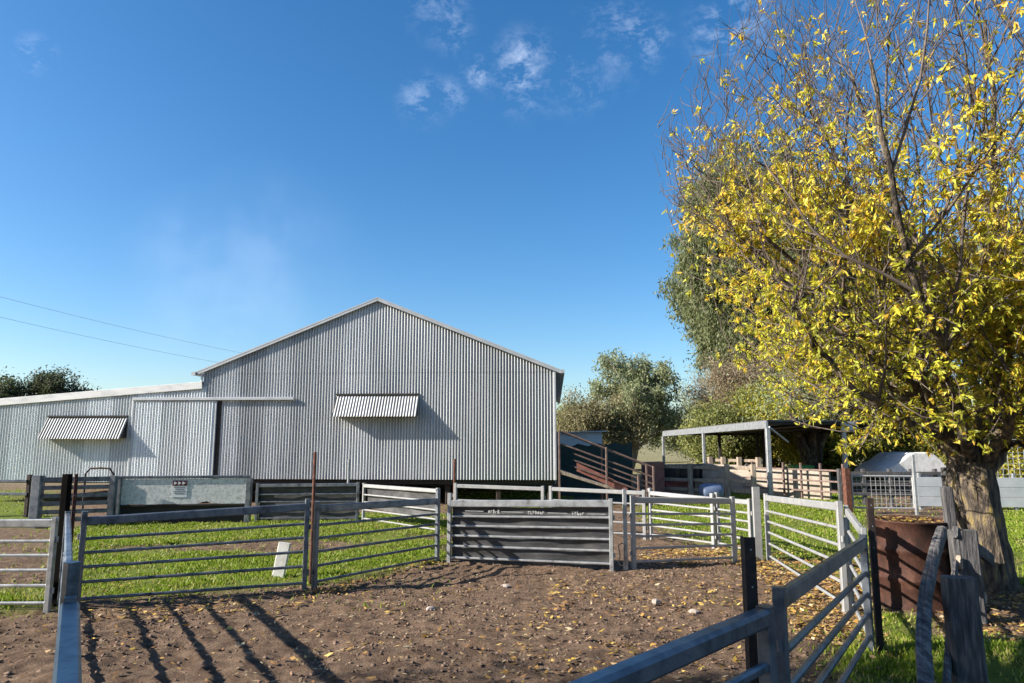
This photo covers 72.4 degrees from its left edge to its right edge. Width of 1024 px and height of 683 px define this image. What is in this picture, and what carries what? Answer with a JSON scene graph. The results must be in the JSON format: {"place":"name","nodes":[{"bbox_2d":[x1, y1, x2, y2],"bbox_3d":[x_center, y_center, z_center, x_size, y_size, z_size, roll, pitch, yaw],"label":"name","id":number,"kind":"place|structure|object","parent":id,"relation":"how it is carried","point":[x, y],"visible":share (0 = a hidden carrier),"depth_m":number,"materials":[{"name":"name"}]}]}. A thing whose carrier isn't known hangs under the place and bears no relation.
{"place":"outdoors","nodes":[
{"label":"outdoors","id":0,"kind":"place"},
{"bbox_2d":[1,317,212,361],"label":"power line","id":1,"kind":"object","parent":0,"point":[101,339],"visible":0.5,"depth_m":50.83,"materials":[{"name":"grey metal"}]},
{"bbox_2d":[2,297,239,352],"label":"power line","id":2,"kind":"object","parent":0,"point":[115,325],"visible":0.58,"depth_m":52.08,"materials":[{"name":"grey metal"}]},
{"bbox_2d":[0,447,1023,682],"bbox_3d":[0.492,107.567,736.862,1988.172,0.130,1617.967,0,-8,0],"label":"ground","id":3,"kind":"structure","parent":0,"point":[197,663],"depth_m":7.06,"materials":[{"name":"soil"}]},
{"bbox_2d":[0,366,27,397],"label":"gum tree","id":4,"kind":"object","parent":3,"relation":"on","point":[10,382],"visible":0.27,"depth_m":44.20,"materials":[{"name":"green plant"}]},
{"bbox_2d":[0,475,32,516],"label":"rail fence","id":5,"kind":"object","parent":3,"relation":"on","point":[28,481],"visible":0.77,"depth_m":16.16,"materials":[{"name":"metal"}]},
{"bbox_2d":[0,517,58,613],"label":"pen fence","id":6,"kind":"object","parent":3,"relation":"on","point":[53,524],"visible":0.93,"depth_m":7.38,"materials":[{"name":"metal"}]},
{"bbox_2d":[12,364,99,396],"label":"gum tree","id":7,"kind":"object","parent":3,"relation":"on","point":[54,382],"visible":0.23,"depth_m":45.08,"materials":[{"name":"green plant"}]},
{"bbox_2d":[52,474,72,605],"bbox_3d":[-4.991,2.232,7.756,0.082,1.504,0.082,0,-8,0],"label":"tall post","id":8,"kind":"object","parent":3,"relation":"on","point":[65,494],"visible":0.5,"depth_m":7.75,"materials":[{"name":"metal"}]},
{"bbox_2d":[57,511,72,615],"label":"pen fence","id":9,"kind":"object","parent":3,"relation":"on","point":[66,553],"visible":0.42,"depth_m":6.73,"materials":[{"name":"metal"}]},
{"bbox_2d":[52,595,81,682],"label":"pen fence","id":10,"kind":"object","parent":3,"relation":"on","point":[67,667],"visible":1,"depth_m":2.72,"materials":[{"name":"metal"}]},
{"bbox_2d":[60,561,80,604],"bbox_3d":[-2.318,1.791,3.601,0.066,1.269,0.066,-5,-10,32],"label":"gate post","id":11,"kind":"object","parent":3,"relation":"on","point":[70,583],"visible":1,"depth_m":3.66,"materials":[{"name":"metal"}]},
{"bbox_2d":[28,475,117,528],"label":"timber gate","id":12,"kind":"structure","parent":3,"relation":"on","point":[37,497],"depth_m":14.69,"materials":[{"name":"wood"}]},
{"bbox_2d":[71,474,78,544],"bbox_3d":[-4.949,2.252,7.853,0.036,1.507,0.038,6,-10,-34],"label":"angle iron post","id":13,"kind":"object","parent":3,"relation":"on","point":[74,501],"visible":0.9,"depth_m":7.90,"materials":[{"name":"metal"}]},
{"bbox_2d":[80,467,113,522],"bbox_3d":[-9.216,3.574,15.550,0.666,1.548,0.044,0,-8,0],"label":"steel hoop","id":14,"kind":"object","parent":3,"relation":"on","point":[85,474],"visible":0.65,"depth_m":15.63,"materials":[{"name":"grey metal"}]},
{"bbox_2d":[115,475,252,524],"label":"race wall","id":15,"kind":"structure","parent":3,"relation":"on","point":[144,494],"depth_m":15.35,"materials":[{"name":"metal"}]},
{"bbox_2d":[171,480,187,496],"bbox_3d":[-7.287,3.225,15.345,0.320,0.366,0.014,1,-8,-8],"label":"warning sign","id":16,"kind":"object","parent":15,"relation":"attached to","point":[179,488],"visible":1,"depth_m":15.34,"materials":[{"name":"white metal"}]},
{"bbox_2d":[77,499,310,604],"bbox_3d":[-3.573,2.412,8.002,2.451,1.133,0.055,3,-9,-22],"label":"pen fence","id":17,"kind":"object","parent":3,"relation":"on","point":[86,520],"visible":0.84,"depth_m":7.97,"materials":[{"name":"metal"}]},
{"bbox_2d":[272,542,290,577],"bbox_3d":[-2.992,2.859,9.078,0.219,0.506,0.100,0,-8,0],"label":"white block","id":18,"kind":"object","parent":3,"relation":"on","point":[281,560],"depth_m":9.05,"materials":[{"name":"paint"}]},
{"bbox_2d":[0,297,564,504],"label":"shearing shed","id":19,"kind":"structure","parent":3,"relation":"on","point":[377,390],"depth_m":20.33,"materials":[{"name":"metal"}]},
{"bbox_2d":[128,401,214,478],"bbox_3d":[-9.902,2.881,20.382,2.441,2.301,0.040,0,-8,3],"label":"sliding door","id":20,"kind":"structure","parent":19,"relation":"in","point":[169,438],"depth_m":20.39,"materials":[{"name":"metal"}]},
{"bbox_2d":[254,482,359,520],"bbox_3d":[-4.541,3.596,15.549,2.343,0.932,0.105,0,-8,0],"label":"pen fence","id":21,"kind":"object","parent":3,"relation":"on","point":[325,493],"visible":0.64,"depth_m":15.56,"materials":[{"name":"metal"}]},
{"bbox_2d":[309,452,316,583],"bbox_3d":[-2.505,2.260,8.791,0.042,1.724,0.040,0,-8,0],"label":"steel rod","id":22,"kind":"object","parent":3,"relation":"on","point":[313,501],"visible":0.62,"depth_m":8.79,"materials":[{"name":"brown metal"}]},
{"bbox_2d":[347,459,349,482],"bbox_3d":[-3.692,3.389,15.755,0.056,1.469,0.053,0,-8,0],"label":"steel tube","id":23,"kind":"object","parent":3,"relation":"on","point":[348,474],"visible":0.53,"depth_m":15.80,"materials":[{"name":"white metal"}]},
{"bbox_2d":[311,489,439,589],"bbox_3d":[-1.739,2.615,9.394,0.055,1.127,2.341,-6,-10,35],"label":"pen fence","id":24,"kind":"object","parent":3,"relation":"on","point":[318,508],"visible":0.97,"depth_m":9.19,"materials":[{"name":"metal"}]},
{"bbox_2d":[361,483,439,529],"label":"pen fence","id":25,"kind":"object","parent":3,"relation":"on","point":[375,493],"visible":0.66,"depth_m":14.52,"materials":[{"name":"metal"}]},
{"bbox_2d":[426,606,435,610],"bbox_3d":[-0.861,2.849,7.453,0.127,0.062,0.082,6,-10,-36],"label":"pale stone","id":26,"kind":"object","parent":3,"relation":"on","point":[428,608],"visible":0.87,"depth_m":7.43,"materials":[{"name":"white stone"}]},
{"bbox_2d":[453,459,455,499],"bbox_3d":[-1.298,3.389,15.755,0.056,1.469,0.053,0,-8,0],"label":"steel tube","id":27,"kind":"object","parent":3,"relation":"on","point":[454,470],"visible":0.47,"depth_m":15.79,"materials":[{"name":"brown metal"}]},
{"bbox_2d":[453,483,545,507],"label":"pen fence","id":28,"kind":"object","parent":3,"relation":"on","point":[528,488],"visible":0.4,"depth_m":13.78,"materials":[{"name":"metal"}]},
{"bbox_2d":[0,489,1023,682],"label":"grass","id":29,"kind":"structure","parent":3,"relation":"on","point":[906,664],"depth_m":10.77,"materials":[{"name":"green plant"}]},
{"bbox_2d":[0,496,1023,682],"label":"fallen leaves","id":30,"kind":"object","parent":3,"relation":"on","point":[767,579],"visible":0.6,"depth_m":7.41,"materials":[{"name":"yellow plant"}]},
{"bbox_2d":[0,546,1023,682],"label":"soil clods","id":31,"kind":"object","parent":3,"relation":"on","point":[371,644],"visible":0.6,"depth_m":7.04,"materials":[{"name":"brown soil"}]},
{"bbox_2d":[2,556,1022,682],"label":"straw","id":32,"kind":"object","parent":3,"relation":"on","point":[504,667],"visible":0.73,"depth_m":6.92,"materials":[{"name":"beige plant"}]},
{"bbox_2d":[446,493,615,570],"bbox_3d":[0.236,2.740,10.037,2.476,1.073,0.102,-2,-8,14],"label":"pen fence","id":33,"kind":"object","parent":3,"relation":"on","point":[566,532],"visible":1,"depth_m":10.02,"materials":[{"name":"metal"}]},
{"bbox_2d":[556,400,581,431],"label":"gum tree","id":34,"kind":"object","parent":3,"relation":"on","point":[558,411],"visible":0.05,"depth_m":59.24,"materials":[{"name":"green plant"}]},
{"bbox_2d":[555,431,606,483],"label":"shed","id":35,"kind":"structure","parent":3,"relation":"on","point":[594,437],"depth_m":29.71,"materials":[{"name":"metal"}]},
{"bbox_2d":[558,442,632,496],"bbox_3d":[2.724,4.225,23.155,2.526,1.817,0.040,0,-8,0],"label":"shade screen","id":36,"kind":"object","parent":3,"relation":"on","point":[567,457],"visible":0.64,"depth_m":23.16,"materials":[{"name":"fabric"}]},
{"bbox_2d":[548,486,647,539],"bbox_3d":[1.587,3.232,13.165,1.927,0.968,0.060,-3,-9,22],"label":"pen fence","id":37,"kind":"object","parent":3,"relation":"on","point":[606,491],"visible":0.51,"depth_m":13.02,"materials":[{"name":"metal"}]},
{"bbox_2d":[556,430,654,505],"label":"loading ramp","id":38,"kind":"structure","parent":3,"relation":"on","point":[613,484],"depth_m":19.26,"materials":[{"name":"red metal"}]},
{"bbox_2d":[556,381,655,453],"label":"gum tree","id":39,"kind":"object","parent":3,"relation":"on","point":[583,415],"visible":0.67,"depth_m":42.89,"materials":[{"name":"green plant"}]},
{"bbox_2d":[622,489,627,569],"bbox_3d":[1.587,2.680,9.814,0.055,1.201,0.055,0,-8,0],"label":"gate post","id":40,"kind":"object","parent":3,"relation":"on","point":[624,509],"visible":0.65,"depth_m":9.80,"materials":[{"name":"metal"}]},
{"bbox_2d":[618,543,625,565],"bbox_3d":[1.532,2.964,9.733,0.114,0.313,0.036,0,-8,0],"label":"rope loop","id":41,"kind":"object","parent":40,"relation":"hanging from","point":[620,555],"visible":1,"depth_m":9.73,"materials":[{"name":"grey fabric"}]},
{"bbox_2d":[585,347,690,468],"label":"gum tree","id":42,"kind":"object","parent":3,"relation":"on","point":[663,415],"visible":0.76,"depth_m":44.90,"materials":[{"name":"green plant"}]},
{"bbox_2d":[641,461,664,491],"bbox_3d":[4.627,4.446,23.002,0.594,0.982,0.800,0,-8,0],"label":"red bin","id":43,"kind":"object","parent":3,"relation":"on","point":[659,476],"visible":0.64,"depth_m":22.63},
{"bbox_2d":[652,599,660,604],"bbox_3d":[1.574,2.844,7.646,0.110,0.065,0.161,1,-15,34],"label":"pale stone","id":44,"kind":"object","parent":3,"relation":"on","point":[656,601],"visible":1,"depth_m":7.59,"materials":[{"name":"white stone"}]},
{"bbox_2d":[641,402,696,461],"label":"gum tree","id":45,"kind":"object","parent":3,"relation":"on","point":[669,447],"visible":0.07,"depth_m":61.82,"materials":[{"name":"green plant"}]},
{"bbox_2d":[568,604,777,682],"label":"pen fence","id":46,"kind":"object","parent":3,"relation":"on","point":[651,665],"visible":1,"depth_m":2.87,"materials":[{"name":"metal"}]},
{"bbox_2d":[665,481,696,490],"bbox_3d":[6.674,5.349,25.965,2.760,0.390,0.719,3,-9,-22],"label":"drum bench","id":47,"kind":"object","parent":3,"relation":"on","point":[683,484],"visible":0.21,"depth_m":25.45,"materials":[{"name":"red paint"}]},
{"bbox_2d":[664,464,679,477],"bbox_3d":[5.838,4.789,25.579,0.620,0.590,0.620,0,-8,0],"label":"plastic drum","id":48,"kind":"object","parent":47,"relation":"on","point":[671,472],"visible":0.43,"depth_m":25.34,"materials":[{"name":"plastic"}]},
{"bbox_2d":[678,464,687,477],"bbox_3d":[6.214,4.817,25.777,0.620,0.590,0.620,0,-8,0],"label":"plastic drum","id":49,"kind":"object","parent":47,"relation":"on","point":[683,473],"visible":0.2,"depth_m":25.50,"materials":[{"name":"plastic"}]},
{"bbox_2d":[692,464,699,477],"bbox_3d":[6.669,4.846,25.975,0.620,0.590,0.620,0,-8,0],"label":"plastic drum","id":50,"kind":"object","parent":47,"relation":"on","point":[696,473],"visible":0.3,"depth_m":25.72,"materials":[{"name":"plastic"}]},
{"bbox_2d":[648,488,716,548],"bbox_3d":[2.951,3.113,12.275,0.060,0.989,1.487,6,-10,-37],"label":"pen fence","id":51,"kind":"object","parent":3,"relation":"on","point":[651,493],"visible":0.74,"depth_m":12.26,"materials":[{"name":"metal"}]},
{"bbox_2d":[629,495,737,568],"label":"yard gate","id":52,"kind":"structure","parent":3,"relation":"on","point":[730,500],"depth_m":10.08,"materials":[{"name":"metal"}]},
{"bbox_2d":[688,609,699,613],"bbox_3d":[1.889,2.813,7.281,0.100,0.061,0.129,10,-20,-23],"label":"pale stone","id":53,"kind":"object","parent":3,"relation":"on","point":[696,611],"visible":0.77,"depth_m":7.24,"materials":[{"name":"white stone"}]},
{"bbox_2d":[666,360,733,435],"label":"gum tree","id":54,"kind":"object","parent":3,"relation":"on","point":[681,397],"visible":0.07,"depth_m":58.18,"materials":[{"name":"green plant"}]},
{"bbox_2d":[664,463,756,497],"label":"timber fence","id":55,"kind":"object","parent":3,"relation":"on","point":[690,479],"visible":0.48,"depth_m":21.97,"materials":[{"name":"wood"}]},
{"bbox_2d":[699,483,723,497],"bbox_3d":[5.913,4.468,20.776,0.650,0.500,0.500,1,-8,-6],"label":"blue barrel","id":56,"kind":"object","parent":3,"relation":"on","point":[706,489],"visible":0.79,"depth_m":20.59,"materials":[{"name":"plastic"}]},
{"bbox_2d":[668,389,772,464],"bbox_3d":[12.276,5.356,40.085,5.850,5.253,6.247,8,-11,-44],"label":"autumn tree","id":57,"kind":"object","parent":3,"relation":"on","point":[734,447],"visible":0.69,"depth_m":39.16,"materials":[{"name":"green plant"}]},
{"bbox_2d":[714,492,753,548],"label":"pen fence","id":58,"kind":"object","parent":3,"relation":"on","point":[749,512],"visible":0.54,"depth_m":11.19,"materials":[{"name":"metal"}]},
{"bbox_2d":[707,457,761,477],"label":"timber fence","id":59,"kind":"object","parent":3,"relation":"on","point":[737,460],"visible":0.36,"depth_m":24.77,"materials":[{"name":"beige wood"}]},
{"bbox_2d":[678,324,802,436],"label":"bare tree","id":60,"kind":"object","parent":3,"relation":"on","point":[721,379],"visible":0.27,"depth_m":43.29,"materials":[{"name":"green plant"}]},
{"bbox_2d":[740,536,758,682],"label":"angle iron post","id":61,"kind":"object","parent":3,"relation":"on","point":[749,573],"visible":0.67,"depth_m":3.48,"materials":[{"name":"metal"}]},
{"bbox_2d":[751,487,762,559],"bbox_3d":[3.701,2.794,10.557,0.110,1.176,0.050,0,-8,0],"label":"gate post","id":62,"kind":"object","parent":3,"relation":"on","point":[757,527],"visible":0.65,"depth_m":10.54,"materials":[{"name":"metal"}]},
{"bbox_2d":[721,371,802,467],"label":"autumn tree","id":63,"kind":"object","parent":3,"relation":"on","point":[773,449],"visible":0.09,"depth_m":40.10,"materials":[{"name":"yellow plant"}]},
{"bbox_2d":[702,461,843,499],"bbox_3d":[8.271,4.477,22.458,0.424,1.220,5.434,5,-10,-33],"label":"loading race","id":64,"kind":"object","parent":3,"relation":"on","point":[800,482],"visible":0.58,"depth_m":21.94,"materials":[{"name":"beige wood"}]},
{"bbox_2d":[662,420,927,495],"bbox_3d":[11.626,4.906,30.431,8.398,2.637,17.778,0,-8,0],"label":"open shelter","id":65,"kind":"object","parent":3,"relation":"on","point":[764,429],"visible":0.67,"depth_m":27.27,"materials":[{"name":"metal"}]},
{"bbox_2d":[653,119,947,461],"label":"eucalyptus tree","id":66,"kind":"object","parent":3,"relation":"on","point":[704,327],"visible":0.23,"depth_m":48.12,"materials":[{"name":"green plant"}]},
{"bbox_2d":[788,465,813,468],"bbox_3d":[11.081,5.198,26.783,0.820,0.922,0.500,0,-8,0],"label":"feed trough","id":67,"kind":"object","parent":3,"relation":"on","point":[803,466],"visible":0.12,"depth_m":26.59,"materials":[{"name":"green metal"}]},
{"bbox_2d":[763,493,849,614],"bbox_3d":[3.636,2.514,8.893,0.060,1.214,3.326,-1,-8,6],"label":"pen fence","id":68,"kind":"object","parent":3,"relation":"on","point":[837,506],"visible":0.75,"depth_m":8.30,"materials":[{"name":"metal"}]},
{"bbox_2d":[712,355,920,468],"bbox_3d":[15.254,3.706,34.975,10.103,6.497,7.753,0,-8,0],"label":"forked trunk tree","id":69,"kind":"object","parent":3,"relation":"on","point":[807,448],"visible":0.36,"depth_m":34.55,"materials":[{"name":"green plant"}]},
{"bbox_2d":[732,309,909,475],"bbox_3d":[16.747,2.973,39.033,8.616,9.490,8.565,0,-8,0],"label":"autumn tree","id":70,"kind":"object","parent":3,"relation":"on","point":[789,450],"visible":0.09,"depth_m":36.69,"materials":[{"name":"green plant"}]},
{"bbox_2d":[771,534,874,682],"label":"yard gate","id":71,"kind":"structure","parent":3,"relation":"on","point":[785,596],"depth_m":4.46,"materials":[{"name":"metal"}]},
{"bbox_2d":[653,0,1023,595],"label":"yellow autumn tree","id":72,"kind":"object","parent":3,"relation":"on","point":[981,321],"visible":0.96,"depth_m":8.19,"materials":[{"name":"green plant"}]},
{"bbox_2d":[842,468,852,511],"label":"tall post","id":73,"kind":"object","parent":3,"relation":"on","point":[847,486],"visible":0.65,"depth_m":17.10,"materials":[{"name":"metal"}]},
{"bbox_2d":[844,517,852,607],"bbox_3d":[3.494,2.387,7.341,0.100,1.060,0.070,-4,-9,28],"label":"gate post","id":74,"kind":"object","parent":3,"relation":"on","point":[848,563],"visible":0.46,"depth_m":7.30,"materials":[{"name":"metal"}]},
{"bbox_2d":[844,505,866,630],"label":"pen fence","id":75,"kind":"object","parent":3,"relation":"on","point":[854,521],"visible":0.44,"depth_m":6.85,"materials":[{"name":"metal"}]},
{"bbox_2d":[765,350,969,475],"bbox_3d":[18.599,4.096,36.954,9.704,7.689,5.992,-5,-10,32],"label":"autumn tree","id":76,"kind":"object","parent":3,"relation":"on","point":[871,452],"visible":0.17,"depth_m":35.66,"materials":[{"name":"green plant"}]},
{"bbox_2d":[866,498,883,649],"bbox_3d":[3.140,2.048,6.051,0.050,1.364,0.052,-2,-8,11],"label":"angle iron post","id":77,"kind":"object","parent":3,"relation":"on","point":[875,575],"visible":0.94,"depth_m":6.04,"materials":[{"name":"metal"}]},
{"bbox_2d":[837,469,940,507],"bbox_3d":[10.608,4.053,19.156,3.337,1.120,0.125,0,-8,0],"label":"rail fence","id":78,"kind":"object","parent":3,"relation":"on","point":[934,473],"visible":0.53,"depth_m":19.14,"materials":[{"name":"grey wood"}]},
{"bbox_2d":[854,452,945,491],"bbox_3d":[13.696,4.605,24.696,2.359,1.396,2.300,0,-8,0],"label":"covered trailer","id":79,"kind":"object","parent":3,"relation":"on","point":[893,461],"visible":0.59,"depth_m":23.73,"materials":[{"name":"white paint"}]},
{"bbox_2d":[813,223,1006,385],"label":"eucalyptus tree","id":80,"kind":"object","parent":3,"relation":"on","point":[978,249],"depth_m":51.30,"materials":[{"name":"green plant"}]},
{"bbox_2d":[875,515,950,612],"bbox_3d":[4.391,2.438,7.657,0.798,0.969,0.804,0,-8,0],"label":"oil drum","id":81,"kind":"object","parent":3,"relation":"on","point":[902,549],"visible":0.5,"depth_m":7.39,"materials":[{"name":"brown metal"}]},
{"bbox_2d":[875,516,943,522],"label":"leaf litter","id":82,"kind":"object","parent":81,"relation":"on","point":[909,519],"visible":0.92,"depth_m":7.72,"materials":[{"name":"yellow plant"}]},
{"bbox_2d":[910,455,918,514],"bbox_3d":[9.769,3.532,16.970,0.070,1.541,0.070,0,-8,0],"label":"gate post","id":83,"kind":"object","parent":3,"relation":"on","point":[915,493],"visible":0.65,"depth_m":16.95,"materials":[{"name":"metal"}]},
{"bbox_2d":[851,475,914,508],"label":"gate","id":84,"kind":"structure","parent":83,"relation":"attached to","point":[880,485],"depth_m":17.14,"materials":[{"name":"grey metal"}]},
{"bbox_2d":[888,375,1004,472],"bbox_3d":[21.899,4.572,36.133,6.960,6.209,5.953,4,-9,-28],"label":"autumn tree","id":85,"kind":"object","parent":3,"relation":"on","point":[924,448],"visible":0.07,"depth_m":34.90,"materials":[{"name":"yellow plant"}]},
{"bbox_2d":[915,467,994,682],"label":"old timber fence","id":86,"kind":"object","parent":3,"relation":"on","point":[964,598],"visible":0.98,"depth_m":4.79,"materials":[{"name":"grey wood"}]},
{"bbox_2d":[905,192,1023,401],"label":"eucalyptus tree","id":87,"kind":"object","parent":3,"relation":"on","point":[1021,211],"visible":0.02,"depth_m":53.99,"materials":[{"name":"green plant"}]},
{"bbox_2d":[916,473,1023,509],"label":"sheet fence","id":88,"kind":"object","parent":3,"relation":"on","point":[928,491],"visible":0.52,"depth_m":18.10,"materials":[{"name":"metal"}]},
{"bbox_2d":[955,378,1023,477],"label":"autumn tree","id":89,"kind":"object","parent":3,"relation":"on","point":[1018,473],"visible":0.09,"depth_m":32.77,"materials":[{"name":"green plant"}]},
{"bbox_2d":[989,439,1023,477],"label":"picket fence","id":90,"kind":"object","parent":3,"relation":"on","point":[1013,463],"visible":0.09,"depth_m":20.21,"materials":[{"name":"white wood"}]},
{"bbox_2d":[0,0,1023,421],"label":"sky","id":91,"kind":"structure","parent":0,"point":[238,176],"materials":[{"name":"blue"}]}
]}

